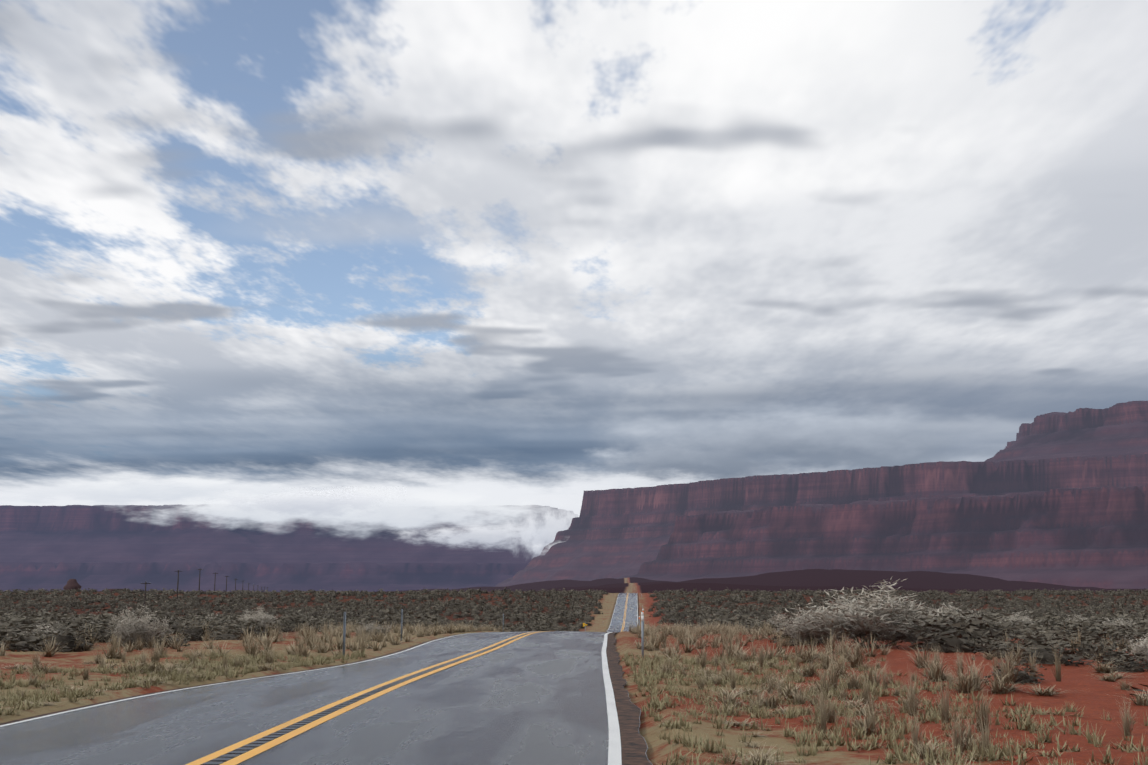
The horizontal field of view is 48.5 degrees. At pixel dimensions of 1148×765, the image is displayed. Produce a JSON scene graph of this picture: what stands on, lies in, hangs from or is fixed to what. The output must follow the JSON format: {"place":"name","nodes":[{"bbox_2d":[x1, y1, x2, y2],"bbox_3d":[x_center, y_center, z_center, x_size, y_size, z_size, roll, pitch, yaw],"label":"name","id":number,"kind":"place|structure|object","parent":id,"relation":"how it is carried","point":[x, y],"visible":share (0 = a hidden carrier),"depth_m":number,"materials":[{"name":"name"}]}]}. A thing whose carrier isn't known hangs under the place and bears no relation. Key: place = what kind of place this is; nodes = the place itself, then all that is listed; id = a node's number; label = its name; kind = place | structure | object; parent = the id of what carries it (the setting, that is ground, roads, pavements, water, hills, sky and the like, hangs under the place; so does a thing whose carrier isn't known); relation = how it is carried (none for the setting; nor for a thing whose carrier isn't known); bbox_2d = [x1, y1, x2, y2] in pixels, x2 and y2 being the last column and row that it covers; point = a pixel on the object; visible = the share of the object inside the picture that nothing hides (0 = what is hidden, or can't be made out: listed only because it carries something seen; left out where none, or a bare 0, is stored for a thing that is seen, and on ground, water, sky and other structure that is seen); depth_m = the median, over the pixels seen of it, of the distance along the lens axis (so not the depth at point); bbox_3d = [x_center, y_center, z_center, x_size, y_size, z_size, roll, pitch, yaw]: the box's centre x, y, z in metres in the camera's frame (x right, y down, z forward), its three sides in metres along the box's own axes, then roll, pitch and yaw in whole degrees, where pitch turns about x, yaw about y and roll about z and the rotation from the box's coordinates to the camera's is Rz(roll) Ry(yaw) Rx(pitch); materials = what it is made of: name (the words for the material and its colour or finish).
{"place":"outdoors","nodes":[
{"label":"outdoors","id":0,"kind":"place"},
{"bbox_2d":[31,473,320,508],"bbox_3d":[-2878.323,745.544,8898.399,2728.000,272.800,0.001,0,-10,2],"label":"cloud","id":1,"kind":"structure","parent":0,"point":[126,487],"depth_m":8899.13,"materials":[{"name":"white"}]},
{"bbox_2d":[0,504,563,591],"bbox_3d":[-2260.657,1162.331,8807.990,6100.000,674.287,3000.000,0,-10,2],"label":"mesa","id":2,"kind":"structure","parent":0,"point":[102,547],"depth_m":8575.98,"materials":[{"name":"purple stone"}]},
{"bbox_2d":[156,487,428,531],"bbox_3d":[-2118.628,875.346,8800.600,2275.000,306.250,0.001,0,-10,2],"label":"cloud","id":3,"kind":"structure","parent":0,"point":[209,510],"depth_m":8808.54,"materials":[{"name":"white"}]},
{"bbox_2d":[233,492,380,514],"bbox_3d":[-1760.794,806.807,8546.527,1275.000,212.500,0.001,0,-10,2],"label":"cloud","id":4,"kind":"structure","parent":0,"point":[324,503],"depth_m":8546.44,"materials":[{"name":"white"}]},
{"bbox_2d":[0,593,651,764],"bbox_3d":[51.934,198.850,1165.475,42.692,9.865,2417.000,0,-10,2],"label":"road","id":5,"kind":"structure","parent":0,"point":[539,698],"depth_m":17.59,"materials":[{"name":"grey asphalt"}]},
{"bbox_2d":[0,593,619,726],"bbox_3d":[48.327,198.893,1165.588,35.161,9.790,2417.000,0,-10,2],"label":"road edge line","id":6,"kind":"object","parent":5,"relation":"on","point":[210,684],"depth_m":22.93,"materials":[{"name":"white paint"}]},
{"bbox_2d":[203,632,533,763],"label":"road rumble strip","id":7,"kind":"object","parent":5,"relation":"on","point":[377,689],"visible":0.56,"depth_m":17.13,"materials":[{"name":"black"}]},
{"bbox_2d":[186,593,627,764],"bbox_3d":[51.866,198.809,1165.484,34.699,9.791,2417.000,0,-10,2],"label":"yellow road line","id":8,"kind":"object","parent":5,"relation":"on","point":[207,758],"visible":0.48,"depth_m":17.04,"materials":[{"name":"paint"}]},
{"bbox_2d":[220,593,628,764],"bbox_3d":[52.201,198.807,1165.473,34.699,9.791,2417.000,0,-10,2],"label":"yellow road line","id":9,"kind":"object","parent":5,"relation":"on","point":[261,748],"visible":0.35,"depth_m":17.06,"materials":[{"name":"paint"}]},
{"bbox_2d":[602,604,637,764],"bbox_3d":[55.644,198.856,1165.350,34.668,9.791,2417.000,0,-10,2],"label":"road edge line","id":10,"kind":"object","parent":5,"relation":"on","point":[614,752],"visible":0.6,"depth_m":17.86,"materials":[{"name":"white paint"}]},
{"bbox_2d":[606,593,651,764],"bbox_3d":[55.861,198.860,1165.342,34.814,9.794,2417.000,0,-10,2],"label":"road shoulder","id":11,"kind":"object","parent":5,"relation":"attached to","point":[633,746],"visible":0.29,"depth_m":18.15,"materials":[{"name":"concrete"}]},
{"bbox_2d":[220,485,571,541],"bbox_3d":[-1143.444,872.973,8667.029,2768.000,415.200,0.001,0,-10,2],"label":"cloud","id":12,"kind":"structure","parent":0,"point":[390,509],"depth_m":8663.32,"materials":[{"name":"white"}]},
{"bbox_2d":[403,520,524,551],"bbox_3d":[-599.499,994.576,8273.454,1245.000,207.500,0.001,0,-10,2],"label":"cloud","id":13,"kind":"structure","parent":0,"point":[502,535],"depth_m":8274.88,"materials":[{"name":"white"}]},
{"bbox_2d":[506,506,579,557],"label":"cloud","id":14,"kind":"structure","parent":0,"point":[545,528],"depth_m":7671.61,"materials":[{"name":"white"}]},
{"bbox_2d":[0,569,1147,764],"bbox_3d":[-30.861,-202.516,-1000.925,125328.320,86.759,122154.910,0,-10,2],"label":"ground","id":15,"kind":"structure","parent":0,"point":[1096,701],"depth_m":25.69,"materials":[{"name":"soil"}]},
{"bbox_2d":[63,579,80,590],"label":"butte","id":16,"kind":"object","parent":15,"relation":"on","point":[72,584],"visible":0.65,"depth_m":2494.86,"materials":[{"name":"stone"}]},
{"bbox_2d":[141,581,150,614],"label":"utility pole","id":17,"kind":"object","parent":15,"relation":"on","point":[145,583],"visible":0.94,"depth_m":355.48,"materials":[{"name":"brown wood"}]},
{"bbox_2d":[176,570,180,598],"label":"utility pole","id":18,"kind":"object","parent":15,"relation":"on","point":[177,583],"visible":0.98,"depth_m":443.13,"materials":[{"name":"brown wood"}]},
{"bbox_2d":[342,612,345,656],"bbox_3d":[-6.112,6.846,33.922,0.066,1.470,0.037,0,-10,2],"label":"delineator post","id":19,"kind":"object","parent":15,"relation":"on","point":[344,628],"visible":0.85,"depth_m":33.96,"materials":[{"name":"metal"}]},
{"bbox_2d":[401,609,402,639],"bbox_3d":[-6.652,9.491,49.222,0.066,1.470,0.037,0,-10,2],"label":"delineator post","id":20,"kind":"object","parent":15,"relation":"on","point":[401,622],"visible":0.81,"depth_m":49.26,"materials":[{"name":"metal"}]},
{"bbox_2d":[0,617,1139,661],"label":"grass tufts","id":21,"kind":"object","parent":15,"relation":"on","point":[684,634],"visible":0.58,"depth_m":42.18,"materials":[{"name":"plant"}]},
{"bbox_2d":[0,587,1147,631],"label":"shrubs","id":22,"kind":"object","parent":15,"relation":"on","point":[550,619],"visible":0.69,"depth_m":413.83,"materials":[{"name":"green plant"}]},
{"bbox_2d":[0,600,1147,695],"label":"shrubs","id":23,"kind":"object","parent":15,"relation":"on","point":[1043,637],"visible":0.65,"depth_m":40.92,"materials":[{"name":"green plant"}]},
{"bbox_2d":[0,606,1147,631],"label":"shrubs","id":24,"kind":"object","parent":15,"relation":"on","point":[391,620],"depth_m":83.38,"materials":[{"name":"green plant"}]},
{"bbox_2d":[1,637,1147,764],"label":"grass tufts","id":25,"kind":"object","parent":15,"relation":"on","point":[935,672],"visible":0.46,"depth_m":22.02,"materials":[{"name":"green plant"}]},
{"bbox_2d":[7,579,1147,663],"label":"shrubs","id":26,"kind":"object","parent":15,"relation":"on","point":[841,618],"visible":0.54,"depth_m":39.52,"materials":[{"name":"plant"}]},
{"bbox_2d":[105,603,1135,647],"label":"shrubs","id":27,"kind":"object","parent":15,"relation":"on","point":[131,630],"visible":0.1,"depth_m":39.03,"materials":[{"name":"plant"}]},
{"bbox_2d":[641,612,643,656],"bbox_3d":[1.874,7.019,34.869,0.066,1.470,0.037,0,-10,2],"label":"delineator post","id":28,"kind":"object","parent":15,"relation":"on","point":[642,629],"visible":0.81,"depth_m":34.88,"materials":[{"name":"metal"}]},
{"bbox_2d":[0,649,1147,764],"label":"stubble grass","id":29,"kind":"structure","parent":0,"point":[656,703],"depth_m":19.10,"materials":[{"name":"beige plant"}]},
{"bbox_2d":[0,0,1147,511],"label":"sky","id":30,"kind":"structure","parent":0,"point":[451,246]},
{"bbox_2d":[595,449,739,479],"bbox_3d":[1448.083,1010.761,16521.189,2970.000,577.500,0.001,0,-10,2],"label":"cloud","id":31,"kind":"structure","parent":0,"point":[622,461],"depth_m":16520.48,"materials":[{"name":"grey"}]},
{"bbox_2d":[614,408,951,476],"bbox_3d":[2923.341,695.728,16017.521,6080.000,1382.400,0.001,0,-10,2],"label":"cloud","id":32,"kind":"structure","parent":0,"point":[755,444],"depth_m":16018.07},
{"bbox_2d":[495,401,1147,588],"bbox_3d":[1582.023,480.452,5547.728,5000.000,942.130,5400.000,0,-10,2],"label":"mesa","id":33,"kind":"structure","parent":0,"point":[1058,498],"depth_m":5013.38,"materials":[{"name":"stone"}]}
]}

